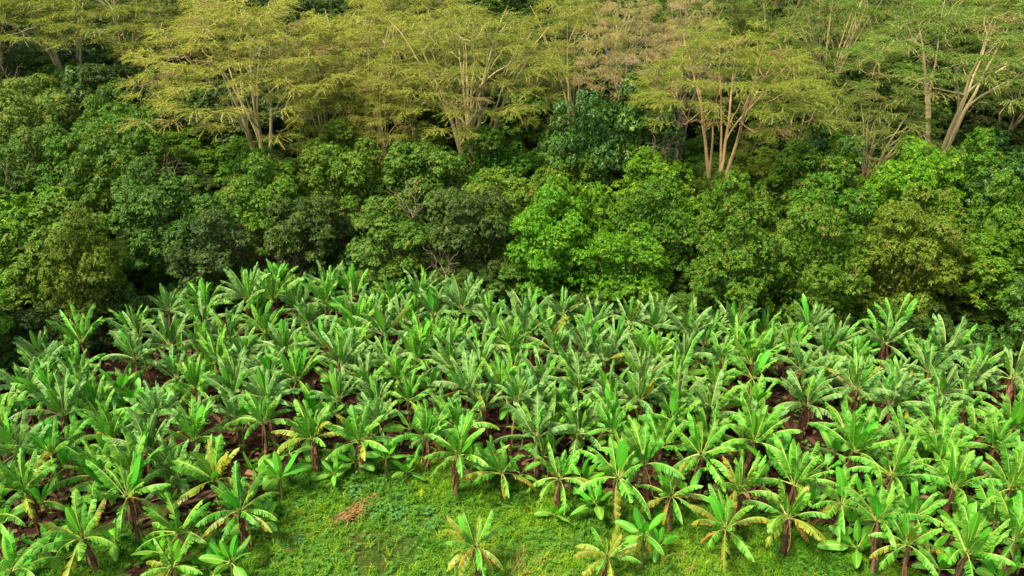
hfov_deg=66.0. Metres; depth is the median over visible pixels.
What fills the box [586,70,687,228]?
broadleaf tree
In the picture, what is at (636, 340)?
banana plant
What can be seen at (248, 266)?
bush
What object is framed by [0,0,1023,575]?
ground
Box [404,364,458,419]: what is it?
banana plant
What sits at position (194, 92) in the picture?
broadleaf tree
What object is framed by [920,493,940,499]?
fallen stem
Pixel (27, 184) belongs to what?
broadleaf tree
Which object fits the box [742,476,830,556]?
banana plant
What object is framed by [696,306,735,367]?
banana plant
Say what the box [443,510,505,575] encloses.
banana plant
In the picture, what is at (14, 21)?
broadleaf tree
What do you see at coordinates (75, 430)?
banana plant
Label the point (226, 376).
banana plant
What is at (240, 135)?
shrub
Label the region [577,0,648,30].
broadleaf tree
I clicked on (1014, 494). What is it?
banana sucker
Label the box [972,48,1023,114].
broadleaf tree
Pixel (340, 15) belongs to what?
broadleaf tree
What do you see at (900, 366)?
banana plant
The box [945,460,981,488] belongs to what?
banana sucker
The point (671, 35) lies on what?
fever tree
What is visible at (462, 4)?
broadleaf tree
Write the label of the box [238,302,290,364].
banana plant
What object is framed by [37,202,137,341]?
broadleaf tree
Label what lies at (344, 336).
banana plant
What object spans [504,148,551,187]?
shrub
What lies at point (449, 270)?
bush
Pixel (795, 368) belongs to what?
banana plant
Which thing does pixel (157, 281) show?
bush
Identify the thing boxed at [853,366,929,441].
banana plant
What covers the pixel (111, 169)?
broadleaf tree
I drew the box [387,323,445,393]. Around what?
banana plant
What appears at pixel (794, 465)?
banana plant
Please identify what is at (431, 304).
banana plant
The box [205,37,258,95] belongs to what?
broadleaf tree
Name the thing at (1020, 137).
shrub
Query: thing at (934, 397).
banana plant
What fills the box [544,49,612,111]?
broadleaf tree
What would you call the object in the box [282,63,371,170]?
fever tree
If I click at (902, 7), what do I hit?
fever tree
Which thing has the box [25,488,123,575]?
banana plant
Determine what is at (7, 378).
banana plant
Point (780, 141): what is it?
broadleaf tree
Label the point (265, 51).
broadleaf tree
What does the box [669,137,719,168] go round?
shrub
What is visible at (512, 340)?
banana plant
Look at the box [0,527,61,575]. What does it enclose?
banana plant
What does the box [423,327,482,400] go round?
banana plant
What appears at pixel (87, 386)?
banana plant
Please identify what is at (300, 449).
banana sucker
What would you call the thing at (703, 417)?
banana plant
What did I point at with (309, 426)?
banana plant
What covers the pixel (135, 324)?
banana plant
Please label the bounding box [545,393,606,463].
banana plant
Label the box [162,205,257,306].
broadleaf tree
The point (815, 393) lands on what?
banana plant
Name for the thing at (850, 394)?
banana plant
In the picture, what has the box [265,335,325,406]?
banana plant
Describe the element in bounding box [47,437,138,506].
banana plant
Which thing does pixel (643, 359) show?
banana plant
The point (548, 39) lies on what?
broadleaf tree
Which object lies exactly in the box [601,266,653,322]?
bush
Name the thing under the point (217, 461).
banana plant
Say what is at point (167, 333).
banana plant
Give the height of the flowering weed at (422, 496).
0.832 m
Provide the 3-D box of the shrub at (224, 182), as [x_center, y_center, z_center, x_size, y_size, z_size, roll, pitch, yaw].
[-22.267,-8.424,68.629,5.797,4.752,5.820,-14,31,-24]
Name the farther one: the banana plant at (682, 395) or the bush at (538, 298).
the bush at (538, 298)
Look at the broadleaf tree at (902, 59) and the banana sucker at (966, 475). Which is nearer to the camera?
the banana sucker at (966, 475)
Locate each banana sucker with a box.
[0,504,27,524]
[0,558,41,575]
[9,473,65,513]
[18,525,71,562]
[60,505,86,538]
[78,473,124,511]
[99,518,134,560]
[130,530,181,560]
[150,485,191,513]
[180,538,220,575]
[184,450,219,486]
[230,498,276,534]
[243,452,271,479]
[271,435,312,466]
[312,456,345,485]
[333,443,374,476]
[444,438,494,470]
[505,456,540,484]
[570,484,612,519]
[571,458,604,493]
[646,527,677,562]
[671,468,709,502]
[685,450,722,478]
[798,484,827,519]
[817,520,882,567]
[818,450,845,481]
[835,474,879,498]
[843,499,873,534]
[860,520,910,555]
[864,462,913,485]
[879,488,937,540]
[885,478,926,511]
[886,448,945,479]
[895,522,956,558]
[901,500,938,527]
[911,544,967,575]
[927,471,963,507]
[937,503,979,539]
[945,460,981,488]
[950,535,1000,568]
[957,547,997,569]
[974,551,1020,575]
[989,476,1016,512]
[997,524,1023,547]
[999,548,1023,573]
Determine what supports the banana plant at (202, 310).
on the ground at (254, 438)
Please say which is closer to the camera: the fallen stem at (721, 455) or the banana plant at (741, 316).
the fallen stem at (721, 455)
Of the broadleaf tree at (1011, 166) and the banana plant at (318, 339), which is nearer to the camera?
the banana plant at (318, 339)
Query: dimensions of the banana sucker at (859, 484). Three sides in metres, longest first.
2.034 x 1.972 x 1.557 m
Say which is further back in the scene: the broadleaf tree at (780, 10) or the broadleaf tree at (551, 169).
the broadleaf tree at (780, 10)
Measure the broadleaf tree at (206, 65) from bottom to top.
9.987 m
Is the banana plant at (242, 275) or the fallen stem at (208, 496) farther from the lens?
the banana plant at (242, 275)
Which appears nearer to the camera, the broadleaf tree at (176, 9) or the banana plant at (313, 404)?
the banana plant at (313, 404)
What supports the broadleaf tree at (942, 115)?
on the ground at (254, 438)
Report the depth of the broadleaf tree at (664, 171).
57.78 m
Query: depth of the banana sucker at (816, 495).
37.13 m
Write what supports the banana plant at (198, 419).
on the ground at (254, 438)
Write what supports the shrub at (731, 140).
on the ground at (254, 438)
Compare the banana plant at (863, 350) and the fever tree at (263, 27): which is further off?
the fever tree at (263, 27)
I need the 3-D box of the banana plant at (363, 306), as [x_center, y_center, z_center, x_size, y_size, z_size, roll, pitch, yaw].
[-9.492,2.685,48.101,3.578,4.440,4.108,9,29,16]
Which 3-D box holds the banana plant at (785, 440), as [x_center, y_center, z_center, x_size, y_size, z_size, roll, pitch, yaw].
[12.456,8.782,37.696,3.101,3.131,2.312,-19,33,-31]
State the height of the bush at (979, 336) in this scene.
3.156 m
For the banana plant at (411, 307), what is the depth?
49.81 m
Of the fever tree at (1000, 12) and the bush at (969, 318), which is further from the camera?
the fever tree at (1000, 12)
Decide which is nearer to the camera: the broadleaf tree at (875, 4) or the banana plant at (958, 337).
the banana plant at (958, 337)
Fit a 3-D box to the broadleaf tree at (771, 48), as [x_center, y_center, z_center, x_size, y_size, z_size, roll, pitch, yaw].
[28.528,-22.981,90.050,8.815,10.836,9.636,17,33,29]
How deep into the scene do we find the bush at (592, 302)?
50.72 m
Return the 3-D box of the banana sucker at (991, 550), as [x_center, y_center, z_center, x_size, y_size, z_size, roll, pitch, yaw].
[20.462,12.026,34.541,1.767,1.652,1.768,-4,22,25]
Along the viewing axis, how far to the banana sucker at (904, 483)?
37.16 m
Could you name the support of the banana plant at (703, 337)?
on the ground at (254, 438)
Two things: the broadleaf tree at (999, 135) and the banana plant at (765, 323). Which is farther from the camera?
the broadleaf tree at (999, 135)
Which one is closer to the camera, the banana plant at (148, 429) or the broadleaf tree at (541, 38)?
the banana plant at (148, 429)
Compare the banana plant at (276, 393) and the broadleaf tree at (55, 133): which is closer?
the banana plant at (276, 393)
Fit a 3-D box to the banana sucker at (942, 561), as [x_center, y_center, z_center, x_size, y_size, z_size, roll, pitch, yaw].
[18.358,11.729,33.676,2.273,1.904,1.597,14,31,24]
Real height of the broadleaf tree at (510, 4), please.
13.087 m
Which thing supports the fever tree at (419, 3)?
on the ground at (254, 438)
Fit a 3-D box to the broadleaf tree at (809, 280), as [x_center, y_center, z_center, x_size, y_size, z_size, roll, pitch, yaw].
[19.035,-1.045,49.743,6.861,9.585,7.765,-23,36,-36]
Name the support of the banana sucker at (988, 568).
on the ground at (254, 438)
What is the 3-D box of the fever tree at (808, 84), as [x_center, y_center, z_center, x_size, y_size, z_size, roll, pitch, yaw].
[16.005,-11.042,59.998,15.142,17.881,15.266,-4,28,-7]
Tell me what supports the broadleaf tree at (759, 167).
on the ground at (254, 438)
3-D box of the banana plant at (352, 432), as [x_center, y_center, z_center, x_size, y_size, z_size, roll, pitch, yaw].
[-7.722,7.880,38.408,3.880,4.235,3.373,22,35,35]
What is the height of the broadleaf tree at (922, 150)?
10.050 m
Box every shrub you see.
[155,163,220,211]
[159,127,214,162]
[169,144,218,189]
[209,116,279,158]
[209,134,284,172]
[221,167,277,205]
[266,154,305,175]
[368,134,409,165]
[406,124,454,149]
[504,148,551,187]
[506,149,545,173]
[540,125,587,156]
[641,126,693,156]
[657,169,698,199]
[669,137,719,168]
[682,157,744,190]
[686,125,735,159]
[712,151,754,169]
[740,156,784,194]
[844,119,895,166]
[850,145,897,177]
[850,171,883,211]
[875,135,941,161]
[938,125,997,164]
[985,122,1023,154]
[1006,141,1023,173]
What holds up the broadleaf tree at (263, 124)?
on the ground at (254, 438)
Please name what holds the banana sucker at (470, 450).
on the ground at (254, 438)
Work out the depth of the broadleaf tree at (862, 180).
60.95 m
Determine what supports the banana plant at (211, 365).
on the ground at (254, 438)
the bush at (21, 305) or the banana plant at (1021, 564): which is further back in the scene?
the bush at (21, 305)
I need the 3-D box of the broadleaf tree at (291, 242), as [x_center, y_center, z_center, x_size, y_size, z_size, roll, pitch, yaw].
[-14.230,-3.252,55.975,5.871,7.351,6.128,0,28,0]
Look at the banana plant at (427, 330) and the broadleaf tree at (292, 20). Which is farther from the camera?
the broadleaf tree at (292, 20)
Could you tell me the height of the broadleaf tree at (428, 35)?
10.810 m
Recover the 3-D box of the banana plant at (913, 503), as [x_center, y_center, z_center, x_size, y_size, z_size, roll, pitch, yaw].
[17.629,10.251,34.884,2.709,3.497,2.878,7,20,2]
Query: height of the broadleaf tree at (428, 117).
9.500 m
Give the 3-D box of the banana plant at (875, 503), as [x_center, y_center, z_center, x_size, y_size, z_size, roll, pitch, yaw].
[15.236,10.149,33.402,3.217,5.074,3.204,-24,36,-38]
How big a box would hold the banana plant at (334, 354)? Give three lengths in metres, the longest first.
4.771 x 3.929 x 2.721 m
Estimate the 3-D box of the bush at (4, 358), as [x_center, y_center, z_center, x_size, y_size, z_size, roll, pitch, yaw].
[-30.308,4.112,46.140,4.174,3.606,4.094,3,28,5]
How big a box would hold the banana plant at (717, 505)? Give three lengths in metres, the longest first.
3.961 x 3.531 x 3.423 m
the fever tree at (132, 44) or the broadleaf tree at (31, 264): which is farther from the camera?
the fever tree at (132, 44)
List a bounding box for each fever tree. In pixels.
[0,0,89,80]
[0,0,146,74]
[0,13,15,52]
[23,0,205,94]
[97,0,247,75]
[110,0,382,164]
[277,0,453,178]
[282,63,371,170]
[327,0,499,121]
[342,71,427,170]
[355,0,579,203]
[501,0,644,131]
[548,0,679,64]
[567,0,691,196]
[624,15,845,241]
[636,0,767,55]
[640,0,732,161]
[719,0,849,53]
[738,62,860,216]
[762,0,906,95]
[809,0,991,73]
[815,78,948,219]
[832,0,1023,155]
[889,0,1023,52]
[939,43,1023,156]
[957,0,1023,54]
[991,33,1023,80]
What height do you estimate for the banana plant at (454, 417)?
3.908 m
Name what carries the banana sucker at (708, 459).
on the ground at (254, 438)
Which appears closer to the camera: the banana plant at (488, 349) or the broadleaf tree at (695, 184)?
the banana plant at (488, 349)
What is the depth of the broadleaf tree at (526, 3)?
109.41 m
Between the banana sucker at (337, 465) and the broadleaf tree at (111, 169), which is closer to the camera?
the banana sucker at (337, 465)
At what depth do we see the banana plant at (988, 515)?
34.69 m
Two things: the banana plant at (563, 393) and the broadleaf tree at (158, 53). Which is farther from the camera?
the broadleaf tree at (158, 53)
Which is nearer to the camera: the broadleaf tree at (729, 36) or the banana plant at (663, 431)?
the banana plant at (663, 431)
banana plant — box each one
[0,355,78,433]
[0,356,62,431]
[0,368,12,389]
[0,384,27,463]
[0,409,67,493]
[0,416,87,496]
[0,447,56,536]
[0,479,34,553]
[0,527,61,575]
[2,406,30,464]
[9,368,99,445]
[12,325,68,355]
[16,340,78,411]
[24,414,87,467]
[25,341,78,395]
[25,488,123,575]
[38,353,112,418]
[45,303,115,374]
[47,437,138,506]
[51,338,116,385]
[59,370,115,417]
[60,381,135,436]
[71,398,145,478]
[75,451,170,541]
[90,368,142,405]
[93,427,171,515]
[99,327,165,384]
[103,306,169,367]
[107,304,155,339]
[109,407,175,484]
[110,378,159,407]
[117,379,189,457]
[120,389,176,413]
[131,309,202,376]
[136,490,211,565]
[141,531,202,575]
[142,283,188,344]
[145,430,208,499]
[153,349,196,405]
[159,390,214,451]
[161,395,235,469]
[165,354,218,407]
[170,434,251,508]
[171,277,233,333]
[172,313,228,365]
[176,287,234,339]
[181,324,247,394]
[195,300,260,361]
[196,460,278,551]
[198,342,263,409]
[199,351,270,426]
[199,535,250,575]
[209,386,262,448]
[210,262,270,333]
[215,267,281,326]
[216,326,275,381]
[224,386,297,454]
[227,364,293,446]
[235,366,303,428]
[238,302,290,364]
[242,346,294,391]
[243,264,304,336]
[247,345,293,360]
[250,313,316,383]
[250,451,311,500]
[260,258,298,326]
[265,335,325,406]
[269,272,326,337]
[271,399,344,474]
[282,383,336,430]
[287,296,334,355]
[289,331,323,365]
[293,413,331,462]
[295,314,346,369]
[302,268,357,331]
[303,260,348,315]
[305,326,365,404]
[309,361,369,427]
[317,336,380,390]
[318,319,378,368]
[323,280,382,345]
[325,400,396,473]
[327,292,381,359]
[331,416,373,461]
[332,262,386,318]
[342,351,393,405]
[343,298,408,368]
[348,288,395,340]
[354,376,402,435]
[354,391,410,457]
[357,434,413,480]
[365,330,416,394]
[368,351,424,410]
[372,274,416,321]
[374,291,429,357]
[385,368,435,441]
[387,292,424,331]
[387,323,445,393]
[389,399,459,471]
[391,310,447,374]
[391,454,425,481]
[400,264,448,323]
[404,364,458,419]
[409,385,469,448]
[416,286,457,322]
[417,312,460,366]
[418,275,471,322]
[419,396,499,454]
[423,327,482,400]
[423,410,488,496]
[428,347,502,421]
[430,315,479,380]
[435,273,493,326]
[443,311,485,365]
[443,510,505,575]
[448,376,505,439]
[449,272,504,336]
[454,318,505,382]
[455,339,501,392]
[460,291,505,340]
[463,350,533,423]
[464,435,508,483]
[465,440,536,499]
[470,303,512,360]
[481,316,539,369]
[488,291,541,351]
[493,343,538,406]
[493,390,577,475]
[495,366,548,445]
[496,300,554,367]
[502,283,553,342]
[502,363,572,437]
[519,304,570,360]
[521,345,570,408]
[523,386,597,461]
[524,319,573,376]
[524,360,557,387]
[526,442,594,515]
[534,502,571,523]
[542,381,586,440]
[543,286,585,328]
[545,337,603,399]
[545,349,614,425]
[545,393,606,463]
[551,316,622,385]
[565,301,608,363]
[568,291,617,345]
[574,524,640,575]
[576,432,650,524]
[579,359,638,413]
[582,328,630,400]
[582,401,637,478]
[585,379,641,456]
[597,316,643,379]
[599,297,651,357]
[605,362,670,440]
[605,415,684,514]
[614,507,664,569]
[618,410,705,476]
[619,335,673,424]
[620,351,655,405]
[621,325,662,364]
[624,291,684,346]
[636,328,680,377]
[636,378,707,445]
[638,459,702,534]
[644,364,717,433]
[647,344,705,394]
[652,292,716,351]
[657,337,700,387]
[658,329,715,386]
[664,411,746,491]
[672,396,744,466]
[676,368,749,441]
[681,314,729,377]
[686,356,735,427]
[689,483,770,572]
[691,330,747,409]
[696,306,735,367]
[707,314,770,382]
[710,451,780,530]
[715,292,759,370]
[716,320,794,393]
[717,350,784,411]
[721,395,801,475]
[727,373,784,448]
[730,397,789,459]
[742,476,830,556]
[743,433,838,527]
[746,320,794,381]
[746,435,790,486]
[748,305,792,352]
[767,314,820,379]
[772,368,847,438]
[773,336,829,408]
[776,293,833,364]
[784,344,849,402]
[791,313,855,364]
[802,351,847,418]
[807,403,904,488]
[809,395,876,474]
[810,464,877,543]
[814,314,865,360]
[821,351,882,412]
[825,350,900,436]
[826,336,888,399]
[830,404,898,462]
[841,473,926,575]
[846,329,878,367]
[848,431,949,508]
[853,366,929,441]
[855,308,914,380]
[855,355,939,423]
[858,293,917,374]
[868,504,949,575]
[875,404,942,473]
[878,357,923,408]
[884,478,950,551]
[898,400,978,465]
[899,340,964,410]
[900,326,960,387]
[901,387,974,447]
[905,412,983,496]
[907,313,983,381]
[911,439,1007,527]
[913,363,974,426]
[925,354,998,421]
[940,380,996,435]
[940,501,1016,575]
[949,399,1015,455]
[952,474,1023,548]
[957,335,1010,392]
[957,347,1006,404]
[959,434,1023,526]
[965,387,1023,448]
[966,417,1022,476]
[974,342,1023,414]
[977,486,1023,575]
[988,447,1023,497]
[1010,533,1023,567]
[1012,367,1023,399]
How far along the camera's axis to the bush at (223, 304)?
53.49 m
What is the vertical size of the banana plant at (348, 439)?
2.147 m
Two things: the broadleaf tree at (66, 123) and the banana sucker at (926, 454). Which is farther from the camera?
the broadleaf tree at (66, 123)
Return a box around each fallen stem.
[177,491,216,507]
[711,450,744,457]
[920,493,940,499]
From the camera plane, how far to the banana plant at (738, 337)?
44.98 m
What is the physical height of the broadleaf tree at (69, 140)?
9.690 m
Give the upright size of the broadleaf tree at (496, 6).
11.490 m
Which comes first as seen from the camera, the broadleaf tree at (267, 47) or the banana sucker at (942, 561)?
the banana sucker at (942, 561)
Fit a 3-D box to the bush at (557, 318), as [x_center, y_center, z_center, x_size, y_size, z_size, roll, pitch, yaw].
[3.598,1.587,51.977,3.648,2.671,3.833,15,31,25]
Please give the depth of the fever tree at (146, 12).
84.34 m
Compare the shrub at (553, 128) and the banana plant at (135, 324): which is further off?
the shrub at (553, 128)
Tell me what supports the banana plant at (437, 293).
on the ground at (254, 438)
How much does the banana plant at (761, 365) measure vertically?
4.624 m
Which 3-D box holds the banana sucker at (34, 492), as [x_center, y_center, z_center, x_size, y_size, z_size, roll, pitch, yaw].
[-22.183,10.178,36.883,2.413,2.270,1.535,-13,31,-23]
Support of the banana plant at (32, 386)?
on the ground at (254, 438)
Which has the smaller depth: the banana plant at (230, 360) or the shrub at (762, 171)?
the banana plant at (230, 360)
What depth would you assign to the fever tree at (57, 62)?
82.31 m
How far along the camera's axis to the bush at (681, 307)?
49.26 m
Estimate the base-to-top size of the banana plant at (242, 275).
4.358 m
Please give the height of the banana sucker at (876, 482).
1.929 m
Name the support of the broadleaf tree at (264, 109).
on the ground at (254, 438)
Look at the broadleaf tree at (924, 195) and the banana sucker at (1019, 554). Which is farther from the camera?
the broadleaf tree at (924, 195)
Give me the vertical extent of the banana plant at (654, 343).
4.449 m
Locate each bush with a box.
[0,284,38,313]
[0,291,41,328]
[0,331,30,383]
[7,301,75,356]
[52,326,100,359]
[96,261,151,296]
[100,288,153,332]
[115,240,170,281]
[135,271,191,303]
[139,288,199,327]
[186,277,233,310]
[212,226,272,303]
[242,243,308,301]
[287,260,319,288]
[304,241,364,290]
[340,251,381,292]
[356,254,415,304]
[375,257,429,301]
[400,258,457,298]
[420,236,480,309]
[458,262,498,307]
[479,253,538,308]
[502,269,568,314]
[543,288,592,328]
[547,269,589,300]
[572,286,621,329]
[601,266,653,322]
[628,289,676,334]
[654,261,706,299]
[658,291,709,342]
[685,291,725,330]
[729,300,769,335]
[755,280,801,315]
[756,308,819,354]
[791,292,855,341]
[822,283,880,335]
[859,295,944,356]
[908,299,954,354]
[918,278,972,318]
[937,276,1016,324]
[946,321,1006,366]
[968,293,1022,332]
[994,344,1023,383]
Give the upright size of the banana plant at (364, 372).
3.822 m
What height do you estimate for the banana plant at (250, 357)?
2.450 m
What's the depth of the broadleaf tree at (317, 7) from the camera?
108.07 m
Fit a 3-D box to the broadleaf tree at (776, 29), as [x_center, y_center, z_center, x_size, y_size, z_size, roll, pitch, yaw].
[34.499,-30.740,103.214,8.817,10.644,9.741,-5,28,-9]
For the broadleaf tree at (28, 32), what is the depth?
103.31 m
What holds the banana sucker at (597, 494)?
on the ground at (254, 438)
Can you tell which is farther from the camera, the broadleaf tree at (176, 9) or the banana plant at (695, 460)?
the broadleaf tree at (176, 9)
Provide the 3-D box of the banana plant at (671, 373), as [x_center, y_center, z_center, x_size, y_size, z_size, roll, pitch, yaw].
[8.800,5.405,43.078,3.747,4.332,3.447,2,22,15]
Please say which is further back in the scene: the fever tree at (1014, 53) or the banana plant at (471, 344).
the fever tree at (1014, 53)
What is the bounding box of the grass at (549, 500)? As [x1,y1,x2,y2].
[1,447,932,575]
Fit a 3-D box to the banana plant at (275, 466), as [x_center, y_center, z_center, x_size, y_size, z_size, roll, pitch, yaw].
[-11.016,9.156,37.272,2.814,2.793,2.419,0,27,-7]
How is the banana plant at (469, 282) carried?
on the ground at (254, 438)
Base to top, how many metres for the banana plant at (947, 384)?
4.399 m
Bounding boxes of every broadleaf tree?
[0,0,53,41]
[0,8,31,51]
[0,31,44,69]
[0,42,65,93]
[0,62,66,111]
[0,75,23,139]
[0,88,68,144]
[0,120,88,217]
[0,132,14,159]
[0,147,34,208]
[0,161,80,312]
[0,192,128,324]
[0,282,17,342]
[1,123,72,189]
[5,90,83,143]
[7,20,74,57]
[7,34,101,89]
[19,0,106,46]
[25,64,65,95]
[35,132,129,242]
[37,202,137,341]
[40,17,117,66]
[50,63,124,116]
[51,64,112,128]
[53,130,142,240]
[55,53,102,80]
[61,59,157,122]
[70,101,182,172]
[74,34,151,85]
[75,79,149,154]
[90,0,158,41]
[102,53,197,117]
[108,147,196,254]
[109,2,181,53]
[113,123,180,183]
[114,172,232,287]
[116,64,220,147]
[137,42,208,85]
[153,0,219,25]
[153,23,224,61]
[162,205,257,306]
[170,43,248,115]
[178,73,286,151]
[204,0,283,42]
[205,17,276,49]
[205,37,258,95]
[208,145,306,221]
[217,150,314,263]
[226,47,302,130]
[256,36,315,85]
[258,61,352,151]
[263,192,353,284]
[267,0,346,55]
[275,19,336,65]
[291,0,360,19]
[295,117,386,238]
[300,137,400,250]
[301,42,374,131]
[323,12,380,46]
[328,0,412,41]
[330,38,381,62]
[333,62,425,141]
[344,182,441,287]
[365,39,440,125]
[367,10,429,50]
[368,141,473,255]
[385,129,454,223]
[399,74,492,154]
[404,0,482,36]
[406,24,447,62]
[411,60,487,119]
[417,186,522,285]
[426,13,472,58]
[434,20,499,80]
[445,124,535,216]
[446,166,542,271]
[465,0,541,36]
[473,0,535,19]
[475,30,554,126]
[479,50,575,153]
[481,26,562,87]
[485,10,547,48]
[503,182,599,299]
[513,0,591,47]
[525,174,615,288]
[530,144,597,213]
[535,88,622,212]
[539,12,595,49]
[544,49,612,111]
[546,28,623,67]
[547,50,636,134]
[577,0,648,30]
[579,221,674,320]
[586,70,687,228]
[591,24,650,54]
[595,29,667,70]
[604,176,700,292]
[606,128,698,244]
[607,52,686,117]
[610,76,700,145]
[622,0,710,27]
[639,9,708,50]
[662,35,736,67]
[667,49,743,127]
[670,55,772,152]
[672,0,761,43]
[678,168,751,253]
[683,210,784,343]
[687,168,776,281]
[700,22,763,54]
[722,28,780,75]
[722,146,787,227]
[729,41,791,118]
[740,65,836,161]
[747,0,821,44]
[749,14,805,47]
[754,138,859,264]
[755,202,874,325]
[769,171,885,282]
[779,117,866,197]
[781,134,866,216]
[785,23,854,89]
[787,49,852,115]
[790,0,861,58]
[799,55,905,144]
[821,0,886,37]
[824,24,897,86]
[845,51,943,124]
[850,0,946,33]
[850,199,964,318]
[858,156,962,251]
[862,135,966,223]
[863,19,933,50]
[863,60,963,137]
[866,181,975,301]
[890,29,978,76]
[909,38,987,126]
[925,0,999,40]
[930,126,1017,252]
[935,55,1023,142]
[948,124,1023,208]
[949,27,1001,56]
[955,218,1023,335]
[956,150,1023,267]
[957,170,1023,281]
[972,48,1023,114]
[990,87,1023,127]
[991,40,1023,74]
[997,274,1023,357]
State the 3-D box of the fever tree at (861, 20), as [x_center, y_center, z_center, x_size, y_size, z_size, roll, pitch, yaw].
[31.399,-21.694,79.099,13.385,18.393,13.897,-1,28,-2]
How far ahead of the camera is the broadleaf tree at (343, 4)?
108.53 m
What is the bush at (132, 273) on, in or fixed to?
on the ground at (254, 438)
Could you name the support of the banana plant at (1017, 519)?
on the ground at (254, 438)
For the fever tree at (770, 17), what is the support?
on the ground at (254, 438)
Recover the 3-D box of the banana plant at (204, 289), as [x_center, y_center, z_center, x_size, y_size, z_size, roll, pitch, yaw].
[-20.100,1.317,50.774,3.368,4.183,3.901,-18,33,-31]
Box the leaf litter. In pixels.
[0,307,1023,575]
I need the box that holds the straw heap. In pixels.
[324,493,384,531]
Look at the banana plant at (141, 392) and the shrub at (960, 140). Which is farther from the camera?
the shrub at (960, 140)
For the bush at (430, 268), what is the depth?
53.61 m
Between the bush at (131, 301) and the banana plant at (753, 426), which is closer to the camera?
the banana plant at (753, 426)
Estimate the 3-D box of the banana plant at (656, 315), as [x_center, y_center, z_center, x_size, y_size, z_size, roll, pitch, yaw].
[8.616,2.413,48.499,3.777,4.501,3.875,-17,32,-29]
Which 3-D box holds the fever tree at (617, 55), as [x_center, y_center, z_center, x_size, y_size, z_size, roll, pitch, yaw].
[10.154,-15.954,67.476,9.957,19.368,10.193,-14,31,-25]
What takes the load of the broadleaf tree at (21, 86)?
on the ground at (254, 438)
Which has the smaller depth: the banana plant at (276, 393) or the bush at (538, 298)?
the banana plant at (276, 393)
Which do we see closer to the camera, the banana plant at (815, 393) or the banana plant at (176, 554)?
the banana plant at (176, 554)
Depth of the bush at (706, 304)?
50.53 m
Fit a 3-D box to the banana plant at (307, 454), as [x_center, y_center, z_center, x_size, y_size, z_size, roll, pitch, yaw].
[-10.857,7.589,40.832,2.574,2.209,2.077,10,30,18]
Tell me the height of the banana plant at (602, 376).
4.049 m
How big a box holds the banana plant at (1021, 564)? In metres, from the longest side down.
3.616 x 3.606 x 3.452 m
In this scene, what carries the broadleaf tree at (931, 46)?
on the ground at (254, 438)
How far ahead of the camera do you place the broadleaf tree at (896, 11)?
109.48 m
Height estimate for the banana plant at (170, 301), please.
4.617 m
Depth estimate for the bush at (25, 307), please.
51.80 m
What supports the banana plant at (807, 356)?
on the ground at (254, 438)
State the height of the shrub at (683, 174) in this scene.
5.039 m
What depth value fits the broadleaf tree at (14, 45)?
95.50 m
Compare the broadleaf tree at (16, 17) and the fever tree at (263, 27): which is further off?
the broadleaf tree at (16, 17)
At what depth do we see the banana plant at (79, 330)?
46.35 m
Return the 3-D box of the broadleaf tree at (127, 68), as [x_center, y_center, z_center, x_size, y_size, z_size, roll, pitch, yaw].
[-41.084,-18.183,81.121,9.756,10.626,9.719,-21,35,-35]
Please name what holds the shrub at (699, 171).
on the ground at (254, 438)
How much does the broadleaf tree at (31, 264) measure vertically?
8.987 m
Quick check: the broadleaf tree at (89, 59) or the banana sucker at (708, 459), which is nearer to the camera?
the banana sucker at (708, 459)
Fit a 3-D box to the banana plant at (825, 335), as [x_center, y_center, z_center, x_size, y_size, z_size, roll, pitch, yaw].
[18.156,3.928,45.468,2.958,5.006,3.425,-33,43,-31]
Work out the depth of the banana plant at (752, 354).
44.10 m
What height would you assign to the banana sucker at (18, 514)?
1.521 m
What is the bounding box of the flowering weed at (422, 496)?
[420,489,424,502]
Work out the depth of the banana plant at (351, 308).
49.40 m
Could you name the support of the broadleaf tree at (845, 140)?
on the ground at (254, 438)
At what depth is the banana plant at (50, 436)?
37.18 m
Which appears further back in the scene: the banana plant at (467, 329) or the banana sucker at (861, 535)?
the banana plant at (467, 329)
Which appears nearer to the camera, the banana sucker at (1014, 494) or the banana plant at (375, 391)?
the banana sucker at (1014, 494)
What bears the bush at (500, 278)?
on the ground at (254, 438)
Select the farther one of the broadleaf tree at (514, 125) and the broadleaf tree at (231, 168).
the broadleaf tree at (514, 125)
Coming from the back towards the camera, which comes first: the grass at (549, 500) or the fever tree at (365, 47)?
the fever tree at (365, 47)
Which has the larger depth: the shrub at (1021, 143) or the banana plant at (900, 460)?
the shrub at (1021, 143)
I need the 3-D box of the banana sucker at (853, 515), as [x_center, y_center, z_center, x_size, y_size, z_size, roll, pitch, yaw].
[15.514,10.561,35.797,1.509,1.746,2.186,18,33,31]
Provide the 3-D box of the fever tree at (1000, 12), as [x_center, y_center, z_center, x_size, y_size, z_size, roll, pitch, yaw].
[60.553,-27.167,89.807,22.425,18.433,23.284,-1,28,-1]
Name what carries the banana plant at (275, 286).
on the ground at (254, 438)
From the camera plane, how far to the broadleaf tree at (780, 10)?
107.34 m
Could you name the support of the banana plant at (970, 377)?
on the ground at (254, 438)
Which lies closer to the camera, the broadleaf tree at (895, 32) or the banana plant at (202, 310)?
the banana plant at (202, 310)
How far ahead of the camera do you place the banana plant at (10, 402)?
40.14 m
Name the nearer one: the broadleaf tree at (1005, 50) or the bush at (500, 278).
the bush at (500, 278)
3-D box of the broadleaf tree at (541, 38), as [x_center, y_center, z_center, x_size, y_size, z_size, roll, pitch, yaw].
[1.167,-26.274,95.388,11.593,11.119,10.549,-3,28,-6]
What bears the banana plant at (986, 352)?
on the ground at (254, 438)
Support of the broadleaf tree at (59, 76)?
on the ground at (254, 438)
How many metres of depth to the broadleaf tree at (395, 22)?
101.04 m
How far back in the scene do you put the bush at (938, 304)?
47.97 m
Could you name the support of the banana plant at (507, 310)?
on the ground at (254, 438)

